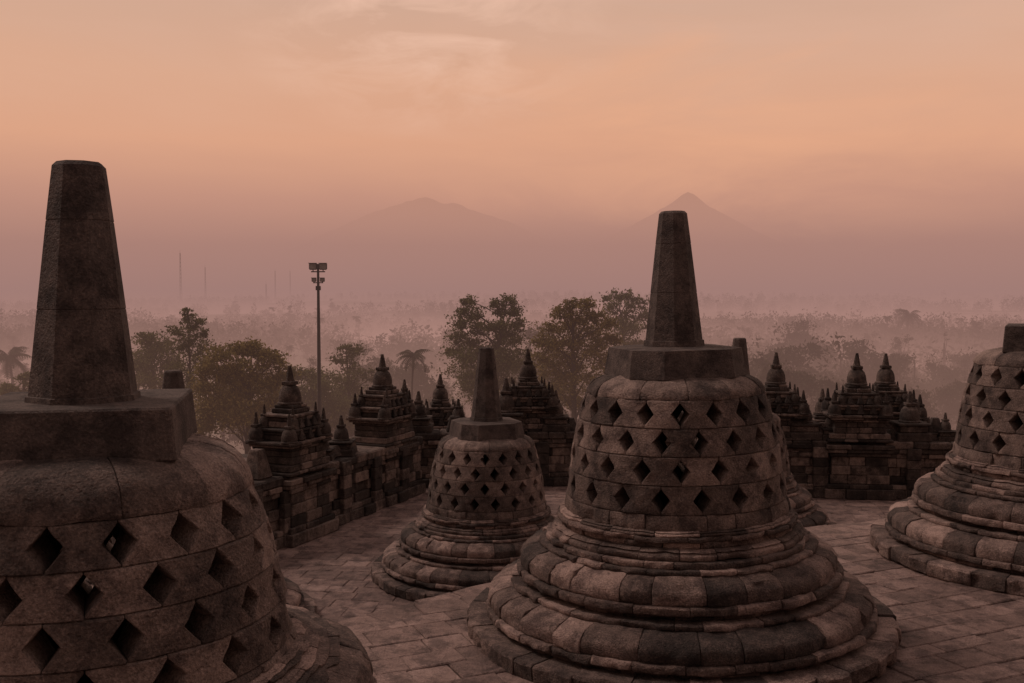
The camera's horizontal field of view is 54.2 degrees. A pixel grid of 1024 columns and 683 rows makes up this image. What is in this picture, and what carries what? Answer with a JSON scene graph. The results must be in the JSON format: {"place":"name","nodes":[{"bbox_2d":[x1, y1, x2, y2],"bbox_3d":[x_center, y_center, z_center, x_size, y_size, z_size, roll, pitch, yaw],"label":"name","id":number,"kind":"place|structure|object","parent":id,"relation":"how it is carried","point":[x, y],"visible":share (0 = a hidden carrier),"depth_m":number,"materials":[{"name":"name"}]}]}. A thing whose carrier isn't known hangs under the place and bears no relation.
{"place":"outdoors","nodes":[
{"label":"outdoors","id":0,"kind":"place"},
{"bbox_2d":[179,197,607,291],"bbox_3d":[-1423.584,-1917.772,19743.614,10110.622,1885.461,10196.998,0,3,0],"label":"mountain broad","id":1,"kind":"object","parent":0,"point":[424,244],"visible":0.96,"depth_m":16842.85,"materials":[{"name":"stone"}]},
{"bbox_2d":[0,291,1023,453],"bbox_3d":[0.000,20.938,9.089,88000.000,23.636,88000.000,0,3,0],"label":"ground","id":2,"kind":"structure","parent":0,"point":[309,305],"depth_m":1501.93,"materials":[{"name":"plant"}]},
{"bbox_2d":[0,368,10,395],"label":"distant tree","id":3,"kind":"object","parent":2,"relation":"on","point":[3,380],"visible":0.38,"depth_m":246.23,"materials":[{"name":"green plant"}]},
{"bbox_2d":[0,371,29,394],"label":"broadleaf tree","id":4,"kind":"object","parent":2,"relation":"on","point":[5,387],"visible":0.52,"depth_m":80.33,"materials":[{"name":"green plant"}]},
{"bbox_2d":[5,333,25,380],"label":"distant tree","id":5,"kind":"object","parent":2,"relation":"on","point":[12,339],"visible":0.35,"depth_m":314.38,"materials":[{"name":"green plant"}]},
{"bbox_2d":[0,347,31,388],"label":"coconut palm","id":6,"kind":"object","parent":2,"relation":"on","point":[10,359],"visible":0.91,"depth_m":149.53,"materials":[{"name":"green plant"}]},
{"bbox_2d":[4,345,30,389],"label":"distant tree","id":7,"kind":"object","parent":2,"relation":"on","point":[16,372],"visible":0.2,"depth_m":229.52,"materials":[{"name":"green plant"}]},
{"bbox_2d":[131,330,186,388],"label":"broadleaf tree","id":8,"kind":"object","parent":2,"relation":"on","point":[144,361],"visible":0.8,"depth_m":90.45,"materials":[{"name":"green plant"}]},
{"bbox_2d":[180,253,182,305],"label":"radio mast","id":9,"kind":"object","parent":2,"relation":"on","point":[180,282],"visible":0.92,"depth_m":1496.68,"materials":[{"name":"metal"}]},
{"bbox_2d":[156,306,215,399],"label":"airy tree","id":10,"kind":"object","parent":2,"relation":"on","point":[187,344],"visible":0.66,"depth_m":69.63,"materials":[{"name":"green plant"}]},
{"bbox_2d":[195,378,247,449],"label":"distant tree","id":11,"kind":"object","parent":2,"relation":"on","point":[234,437],"visible":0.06,"depth_m":129.99,"materials":[{"name":"green plant"}]},
{"bbox_2d":[187,336,304,453],"bbox_3d":[-15.183,4.467,55.190,6.885,9.583,5.862,2,4,36],"label":"broadleaf tree","id":12,"kind":"object","parent":2,"relation":"on","point":[236,393],"visible":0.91,"depth_m":54.76,"materials":[{"name":"green plant"}]},
{"bbox_2d":[284,345,293,364],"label":"coconut palm","id":13,"kind":"object","parent":2,"relation":"on","point":[289,348],"visible":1,"depth_m":355.68,"materials":[{"name":"green plant"}]},
{"bbox_2d":[299,342,315,362],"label":"distant tree","id":14,"kind":"object","parent":2,"relation":"on","point":[307,350],"visible":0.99,"depth_m":418.36,"materials":[{"name":"green plant"}]},
{"bbox_2d":[306,355,316,392],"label":"distant tree","id":15,"kind":"object","parent":2,"relation":"on","point":[312,362],"visible":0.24,"depth_m":234.34,"materials":[{"name":"green plant"}]},
{"bbox_2d":[274,363,357,434],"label":"broadleaf tree","id":16,"kind":"object","parent":2,"relation":"on","point":[329,401],"visible":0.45,"depth_m":84.39,"materials":[{"name":"green plant"}]},
{"bbox_2d":[309,263,326,415],"bbox_3d":[-11.608,2.282,60.148,1.100,13.992,0.383,0,3,0],"label":"floodlight mast","id":17,"kind":"object","parent":2,"relation":"on","point":[317,267],"visible":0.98,"depth_m":59.95,"materials":[{"name":"metal"}]},
{"bbox_2d":[316,318,329,333],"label":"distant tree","id":18,"kind":"object","parent":2,"relation":"on","point":[324,324],"visible":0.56,"depth_m":597.60,"materials":[{"name":"green plant"}]},
{"bbox_2d":[322,341,374,436],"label":"broadleaf tree","id":19,"kind":"object","parent":2,"relation":"on","point":[346,382],"visible":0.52,"depth_m":88.03,"materials":[{"name":"green plant"}]},
{"bbox_2d":[335,371,372,397],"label":"distant tree","id":20,"kind":"object","parent":2,"relation":"on","point":[360,383],"visible":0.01,"depth_m":182.84,"materials":[{"name":"green plant"}]},
{"bbox_2d":[352,316,362,340],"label":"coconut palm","id":21,"kind":"object","parent":2,"relation":"on","point":[356,318],"visible":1,"depth_m":519.15,"materials":[{"name":"green plant"}]},
{"bbox_2d":[354,319,364,340],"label":"distant tree","id":22,"kind":"object","parent":2,"relation":"on","point":[358,326],"visible":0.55,"depth_m":531.27,"materials":[{"name":"green plant"}]},
{"bbox_2d":[350,344,371,382],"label":"distant tree","id":23,"kind":"object","parent":2,"relation":"on","point":[365,352],"visible":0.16,"depth_m":215.75,"materials":[{"name":"green plant"}]},
{"bbox_2d":[357,353,401,386],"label":"distant tree","id":24,"kind":"object","parent":2,"relation":"on","point":[376,360],"visible":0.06,"depth_m":211.90,"materials":[{"name":"green plant"}]},
{"bbox_2d":[361,359,424,393],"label":"distant tree","id":25,"kind":"object","parent":2,"relation":"on","point":[395,383],"visible":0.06,"depth_m":181.35,"materials":[{"name":"green plant"}]},
{"bbox_2d":[395,349,430,398],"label":"coconut palm","id":26,"kind":"object","parent":2,"relation":"on","point":[415,355],"visible":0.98,"depth_m":111.42,"materials":[{"name":"green plant"}]},
{"bbox_2d":[389,360,466,402],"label":"distant tree","id":27,"kind":"object","parent":2,"relation":"on","point":[420,378],"visible":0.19,"depth_m":170.60,"materials":[{"name":"green plant"}]},
{"bbox_2d":[423,379,457,399],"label":"distant tree","id":28,"kind":"object","parent":2,"relation":"on","point":[449,385],"visible":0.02,"depth_m":230.13,"materials":[{"name":"green plant"}]},
{"bbox_2d":[442,329,461,391],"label":"distant tree","id":29,"kind":"object","parent":2,"relation":"on","point":[445,368],"visible":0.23,"depth_m":299.52,"materials":[{"name":"green plant"}]},
{"bbox_2d":[447,343,472,416],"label":"distant tree","id":30,"kind":"object","parent":2,"relation":"on","point":[464,402],"visible":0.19,"depth_m":234.85,"materials":[{"name":"green plant"}]},
{"bbox_2d":[452,363,500,402],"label":"distant tree","id":31,"kind":"object","parent":2,"relation":"on","point":[457,397],"visible":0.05,"depth_m":250.57,"materials":[{"name":"green plant"}]},
{"bbox_2d":[435,293,536,410],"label":"dark tree","id":32,"kind":"object","parent":2,"relation":"on","point":[507,362],"visible":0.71,"depth_m":74.74,"materials":[{"name":"green plant"}]},
{"bbox_2d":[0,289,1023,416],"bbox_3d":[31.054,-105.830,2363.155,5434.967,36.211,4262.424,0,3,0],"label":"woodland","id":33,"kind":"object","parent":2,"relation":"on","point":[930,338],"visible":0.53,"depth_m":580.17,"materials":[{"name":"plant"}]},
{"bbox_2d":[501,322,564,389],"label":"distant tree","id":34,"kind":"object","parent":2,"relation":"on","point":[528,331],"visible":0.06,"depth_m":192.44,"materials":[{"name":"green plant"}]},
{"bbox_2d":[499,357,583,420],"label":"distant tree","id":35,"kind":"object","parent":2,"relation":"on","point":[546,384],"visible":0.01,"depth_m":151.14,"materials":[{"name":"green plant"}]},
{"bbox_2d":[520,295,625,423],"bbox_3d":[4.339,3.145,65.564,7.360,12.375,6.299,1,3,18],"label":"broadleaf tree","id":36,"kind":"object","parent":2,"relation":"on","point":[569,380],"visible":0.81,"depth_m":64.80,"materials":[{"name":"green plant"}]},
{"bbox_2d":[598,287,649,351],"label":"broadleaf tree","id":37,"kind":"object","parent":2,"relation":"on","point":[633,326],"visible":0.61,"depth_m":103.89,"materials":[{"name":"green plant"}]},
{"bbox_2d":[709,336,763,354],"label":"distant tree","id":38,"kind":"object","parent":2,"relation":"on","point":[757,343],"depth_m":217.03,"materials":[{"name":"green plant"}]},
{"bbox_2d":[738,326,753,345],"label":"distant tree","id":39,"kind":"object","parent":2,"relation":"on","point":[748,331],"visible":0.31,"depth_m":347.06,"materials":[{"name":"green plant"}]},
{"bbox_2d":[747,348,759,376],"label":"distant tree","id":40,"kind":"object","parent":2,"relation":"on","point":[749,355],"visible":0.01,"depth_m":201.14,"materials":[{"name":"green plant"}]},
{"bbox_2d":[754,340,770,357],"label":"distant tree","id":41,"kind":"object","parent":2,"relation":"on","point":[766,343],"visible":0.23,"depth_m":301.96,"materials":[{"name":"green plant"}]},
{"bbox_2d":[753,359,797,384],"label":"distant tree","id":42,"kind":"object","parent":2,"relation":"on","point":[763,380],"visible":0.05,"depth_m":134.16,"materials":[{"name":"green plant"}]},
{"bbox_2d":[748,353,812,400],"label":"distant tree","id":43,"kind":"object","parent":2,"relation":"on","point":[761,360],"visible":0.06,"depth_m":151.04,"materials":[{"name":"green plant"}]},
{"bbox_2d":[760,339,801,365],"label":"distant tree","id":44,"kind":"object","parent":2,"relation":"on","point":[782,344],"visible":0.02,"depth_m":237.78,"materials":[{"name":"green plant"}]},
{"bbox_2d":[752,318,819,356],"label":"distant tree","id":45,"kind":"object","parent":2,"relation":"on","point":[804,327],"visible":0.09,"depth_m":257.25,"materials":[{"name":"green plant"}]},
{"bbox_2d":[779,314,801,332],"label":"distant tree","id":46,"kind":"object","parent":2,"relation":"on","point":[789,319],"visible":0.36,"depth_m":573.04,"materials":[{"name":"green plant"}]},
{"bbox_2d":[758,359,832,413],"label":"distant tree","id":47,"kind":"object","parent":2,"relation":"on","point":[805,381],"visible":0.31,"depth_m":130.83,"materials":[{"name":"green plant"}]},
{"bbox_2d":[751,332,844,402],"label":"distant tree","id":48,"kind":"object","parent":2,"relation":"on","point":[792,356],"visible":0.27,"depth_m":167.66,"materials":[{"name":"green plant"}]},
{"bbox_2d":[768,322,841,368],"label":"distant tree","id":49,"kind":"object","parent":2,"relation":"on","point":[794,337],"visible":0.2,"depth_m":250.52,"materials":[{"name":"green plant"}]},
{"bbox_2d":[800,376,844,410],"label":"distant tree","id":50,"kind":"object","parent":2,"relation":"on","point":[831,385],"visible":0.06,"depth_m":130.87,"materials":[{"name":"green plant"}]},
{"bbox_2d":[804,375,846,406],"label":"distant tree","id":51,"kind":"object","parent":2,"relation":"on","point":[838,380],"visible":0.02,"depth_m":158.38,"materials":[{"name":"green plant"}]},
{"bbox_2d":[802,342,853,390],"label":"distant tree","id":52,"kind":"object","parent":2,"relation":"on","point":[823,363],"visible":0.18,"depth_m":228.36,"materials":[{"name":"green plant"}]},
{"bbox_2d":[814,335,880,400],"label":"distant tree","id":53,"kind":"object","parent":2,"relation":"on","point":[854,347],"visible":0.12,"depth_m":189.19,"materials":[{"name":"green plant"}]},
{"bbox_2d":[818,338,914,386],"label":"distant tree","id":54,"kind":"object","parent":2,"relation":"on","point":[893,359],"visible":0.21,"depth_m":181.28,"materials":[{"name":"green plant"}]},
{"bbox_2d":[861,330,877,357],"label":"distant tree","id":55,"kind":"object","parent":2,"relation":"on","point":[868,338],"visible":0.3,"depth_m":314.37,"materials":[{"name":"green plant"}]},
{"bbox_2d":[862,336,888,356],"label":"distant tree","id":56,"kind":"object","parent":2,"relation":"on","point":[880,343],"visible":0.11,"depth_m":320.43,"materials":[{"name":"green plant"}]},
{"bbox_2d":[881,316,893,332],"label":"coconut palm","id":57,"kind":"object","parent":2,"relation":"on","point":[888,318],"visible":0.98,"depth_m":476.44,"materials":[{"name":"green plant"}]},
{"bbox_2d":[863,359,931,400],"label":"distant tree","id":58,"kind":"object","parent":2,"relation":"on","point":[870,371],"visible":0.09,"depth_m":171.54,"materials":[{"name":"green plant"}]},
{"bbox_2d":[893,309,901,330],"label":"distant tree","id":59,"kind":"object","parent":2,"relation":"on","point":[899,318],"visible":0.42,"depth_m":543.65,"materials":[{"name":"green plant"}]},
{"bbox_2d":[888,334,913,366],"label":"distant tree","id":60,"kind":"object","parent":2,"relation":"on","point":[897,345],"visible":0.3,"depth_m":265.69,"materials":[{"name":"green plant"}]},
{"bbox_2d":[895,309,922,351],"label":"coconut palm","id":61,"kind":"object","parent":2,"relation":"on","point":[907,318],"visible":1,"depth_m":328.83,"materials":[{"name":"green plant"}]},
{"bbox_2d":[882,351,946,406],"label":"distant tree","id":62,"kind":"object","parent":2,"relation":"on","point":[921,385],"visible":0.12,"depth_m":189.06,"materials":[{"name":"green plant"}]},
{"bbox_2d":[901,364,934,383],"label":"distant tree","id":63,"kind":"object","parent":2,"relation":"on","point":[916,374],"visible":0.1,"depth_m":229.32,"materials":[{"name":"green plant"}]},
{"bbox_2d":[901,385,956,422],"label":"distant tree","id":64,"kind":"object","parent":2,"relation":"on","point":[924,396],"visible":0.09,"depth_m":135.55,"materials":[{"name":"green plant"}]},
{"bbox_2d":[911,353,970,398],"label":"distant tree","id":65,"kind":"object","parent":2,"relation":"on","point":[939,370],"visible":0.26,"depth_m":199.38,"materials":[{"name":"green plant"}]},
{"bbox_2d":[921,372,966,412],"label":"distant tree","id":66,"kind":"object","parent":2,"relation":"on","point":[950,379],"visible":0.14,"depth_m":191.35,"materials":[{"name":"green plant"}]},
{"bbox_2d":[925,378,966,429],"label":"distant tree","id":67,"kind":"object","parent":2,"relation":"on","point":[949,393],"visible":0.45,"depth_m":148.76,"materials":[{"name":"green plant"}]},
{"bbox_2d":[940,332,951,368],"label":"slender tree","id":68,"kind":"object","parent":2,"relation":"on","point":[944,355],"visible":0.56,"depth_m":260.40,"materials":[{"name":"green plant"}]},
{"bbox_2d":[945,346,978,382],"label":"distant tree","id":69,"kind":"object","parent":2,"relation":"on","point":[960,358],"visible":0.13,"depth_m":240.36,"materials":[{"name":"green plant"}]},
{"bbox_2d":[951,356,972,381],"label":"distant tree","id":70,"kind":"object","parent":2,"relation":"on","point":[964,363],"visible":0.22,"depth_m":216.11,"materials":[{"name":"green plant"}]},
{"bbox_2d":[969,320,982,347],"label":"distant tree","id":71,"kind":"object","parent":2,"relation":"on","point":[977,324],"visible":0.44,"depth_m":410.09,"materials":[{"name":"green plant"}]},
{"bbox_2d":[0,0,1023,290],"label":"sky","id":72,"kind":"structure","parent":0,"point":[887,136],"materials":[{"name":"orange"}]},
{"bbox_2d":[244,458,902,621],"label":"terrace paving","id":73,"kind":"structure","parent":0,"point":[330,574],"depth_m":17.32,"materials":[{"name":"stone"}]},
{"bbox_2d":[85,370,316,612],"bbox_3d":[-4.526,2.122,13.434,3.704,3.480,3.716,1,3,20],"label":"perforated stupa","id":74,"kind":"object","parent":73,"relation":"on","point":[295,595],"visible":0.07,"depth_m":13.42,"materials":[{"name":"stone"}]},
{"bbox_2d":[58,420,425,554],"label":"balustrade wall","id":75,"kind":"structure","parent":73,"relation":"on","point":[358,487],"depth_m":19.57,"materials":[{"name":"stone"}]},
{"bbox_2d":[325,441,335,460],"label":"stone pinnacle","id":76,"kind":"object","parent":75,"relation":"on","point":[329,452],"visible":0.21,"depth_m":19.34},
{"bbox_2d":[329,415,356,456],"bbox_3d":[-3.420,1.875,20.023,0.547,0.800,0.517,0,3,0],"label":"stone pinnacle","id":77,"kind":"object","parent":75,"relation":"on","point":[343,440],"visible":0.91,"depth_m":19.88,"materials":[{"name":"stone"}]},
{"bbox_2d":[245,366,338,547],"bbox_3d":[-4.075,2.019,18.427,1.122,3.148,1.494,1,3,23],"label":"stone shrine","id":78,"kind":"object","parent":73,"relation":"on","point":[290,434],"visible":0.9,"depth_m":18.11,"materials":[{"name":"stone"}]},
{"bbox_2d":[346,354,421,506],"bbox_3d":[-2.800,1.849,21.721,1.149,3.148,1.494,1,3,23],"label":"stone shrine","id":79,"kind":"object","parent":73,"relation":"on","point":[382,411],"visible":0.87,"depth_m":21.36,"materials":[{"name":"stone"}]},
{"bbox_2d":[425,374,465,429],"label":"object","id":80,"kind":"object","parent":73,"relation":"on","point":[440,408],"visible":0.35,"depth_m":24.84,"materials":[{"name":"stone"}]},
{"bbox_2d":[371,347,555,600],"bbox_3d":[-0.406,1.908,16.023,3.704,3.639,3.684,-1,3,-20],"label":"perforated stupa","id":81,"kind":"object","parent":73,"relation":"on","point":[486,514],"visible":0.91,"depth_m":15.26,"materials":[{"name":"stone"}]},
{"bbox_2d":[500,349,558,472],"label":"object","id":82,"kind":"object","parent":73,"relation":"on","point":[535,399],"visible":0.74,"depth_m":23.32,"materials":[{"name":"stone"}]},
{"bbox_2d":[415,411,685,487],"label":"balustrade wall","id":83,"kind":"structure","parent":73,"relation":"on","point":[554,449],"depth_m":23.17,"materials":[{"name":"stone"}]},
{"bbox_2d":[412,391,433,432],"bbox_3d":[-2.179,1.630,23.315,0.650,0.950,0.614,0,3,0],"label":"stone pinnacle","id":84,"kind":"object","parent":83,"relation":"on","point":[421,420],"visible":0.77,"depth_m":23.09,"materials":[{"name":"stone"}]},
{"bbox_2d":[447,399,464,421],"bbox_3d":[-1.263,1.720,23.520,0.513,0.750,0.484,0,3,0],"label":"stone pinnacle","id":85,"kind":"object","parent":83,"relation":"on","point":[458,410],"visible":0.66,"depth_m":23.43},
{"bbox_2d":[499,378,524,432],"bbox_3d":[-0.139,1.478,23.357,0.855,1.250,0.808,0,3,0],"label":"stone pinnacle","id":86,"kind":"object","parent":83,"relation":"on","point":[507,403],"visible":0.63,"depth_m":23.15,"materials":[{"name":"stone"}]},
{"bbox_2d":[542,390,569,431],"bbox_3d":[1.029,1.620,23.514,0.650,0.950,0.614,0,3,0],"label":"stone pinnacle","id":87,"kind":"object","parent":83,"relation":"on","point":[556,421],"visible":0.84,"depth_m":23.27,"materials":[{"name":"stone"}]},
{"bbox_2d":[695,338,836,526],"bbox_3d":[4.332,1.749,19.121,3.684,3.639,3.704,2,4,40],"label":"perforated stupa","id":88,"kind":"object","parent":73,"relation":"on","point":[808,510],"visible":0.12,"depth_m":18.57,"materials":[{"name":"stone"}]},
{"bbox_2d":[764,352,812,488],"bbox_3d":[5.904,1.813,22.420,1.494,3.148,1.122,0,3,6],"label":"stone shrine","id":89,"kind":"object","parent":73,"relation":"on","point":[789,406],"visible":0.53,"depth_m":21.99,"materials":[{"name":"stone"}]},
{"bbox_2d":[812,389,825,422],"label":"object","id":90,"kind":"object","parent":73,"relation":"on","point":[818,416],"visible":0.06,"depth_m":25.50,"materials":[{"name":"stone"}]},
{"bbox_2d":[820,353,895,499],"bbox_3d":[7.605,1.829,22.117,1.494,3.148,1.149,0,3,6],"label":"stone shrine","id":91,"kind":"object","parent":73,"relation":"on","point":[856,410],"visible":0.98,"depth_m":21.71,"materials":[{"name":"stone"}]},
{"bbox_2d":[786,417,955,498],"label":"balustrade wall","id":92,"kind":"structure","parent":73,"relation":"on","point":[909,464],"depth_m":21.77,"materials":[{"name":"stone"}]},
{"bbox_2d":[790,397,822,440],"bbox_3d":[6.470,1.662,22.215,0.684,1.000,0.646,0,3,0],"label":"stone pinnacle","id":93,"kind":"object","parent":92,"relation":"on","point":[808,427],"visible":0.5,"depth_m":21.94,"materials":[{"name":"stone"}]},
{"bbox_2d":[821,417,832,440],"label":"stone pinnacle","id":94,"kind":"object","parent":92,"relation":"on","point":[827,429],"visible":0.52,"depth_m":22.00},
{"bbox_2d":[887,391,931,441],"bbox_3d":[8.753,1.632,22.013,0.739,1.080,0.698,0,3,0],"label":"stone pinnacle","id":95,"kind":"object","parent":92,"relation":"on","point":[909,425],"visible":0.98,"depth_m":21.77,"materials":[{"name":"stone"}]},
{"bbox_2d":[927,418,937,440],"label":"stone pinnacle","id":96,"kind":"object","parent":92,"relation":"on","point":[934,435],"visible":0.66,"depth_m":21.82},
{"bbox_2d":[937,412,955,441],"bbox_3d":[9.497,1.867,21.925,0.424,0.620,0.401,0,3,0],"label":"stone pinnacle","id":97,"kind":"object","parent":92,"relation":"on","point":[947,434],"visible":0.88,"depth_m":21.77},
{"bbox_2d":[866,353,920,432],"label":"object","id":98,"kind":"object","parent":73,"relation":"on","point":[886,382],"visible":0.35,"depth_m":24.28,"materials":[{"name":"stone"}]},
{"bbox_2d":[578,192,959,291],"bbox_3d":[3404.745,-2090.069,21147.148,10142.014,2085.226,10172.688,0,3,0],"label":"mountain cone","id":99,"kind":"object","parent":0,"point":[729,254],"visible":0.73,"depth_m":18148.98,"materials":[{"name":"stone"}]},
{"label":"temple platform","id":100,"kind":"structure","parent":0,"visible":0},
{"bbox_2d":[400,379,415,399],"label":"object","id":101,"kind":"object","parent":100,"relation":"on","point":[405,386],"visible":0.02,"depth_m":27.03,"materials":[{"name":"stone"}]},
{"bbox_2d":[917,394,929,422],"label":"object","id":102,"kind":"object","parent":100,"relation":"on","point":[923,417],"visible":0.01,"depth_m":25.99,"materials":[{"name":"stone"}]},
{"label":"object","id":103,"kind":"structure","parent":0,"visible":0},
{"bbox_2d":[338,520,876,625],"bbox_3d":[9.691,3.851,-1.804,31.233,1.592,31.228,0,3,0],"label":"terrace edge","id":104,"kind":"object","parent":103,"relation":"on","point":[405,610],"visible":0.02,"depth_m":9.37,"materials":[{"name":"stone"}]},
{"bbox_2d":[347,523,1023,682],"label":"terrace paving","id":105,"kind":"structure","parent":103,"relation":"on","point":[951,632],"depth_m":8.58,"materials":[{"name":"stone"}]},
{"bbox_2d":[0,160,376,682],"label":"perforated stupa","id":106,"kind":"object","parent":105,"relation":"on","point":[183,574],"visible":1,"depth_m":4.36,"materials":[{"name":"stone"}]},
{"bbox_2d":[467,210,901,682],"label":"perforated stupa","id":107,"kind":"object","parent":105,"relation":"on","point":[646,556],"visible":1,"depth_m":7.91,"materials":[{"name":"stone"}]},
{"bbox_2d":[870,323,1023,596],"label":"perforated stupa","id":108,"kind":"object","parent":105,"relation":"on","point":[957,516],"visible":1,"depth_m":10.59,"materials":[{"name":"stone"}]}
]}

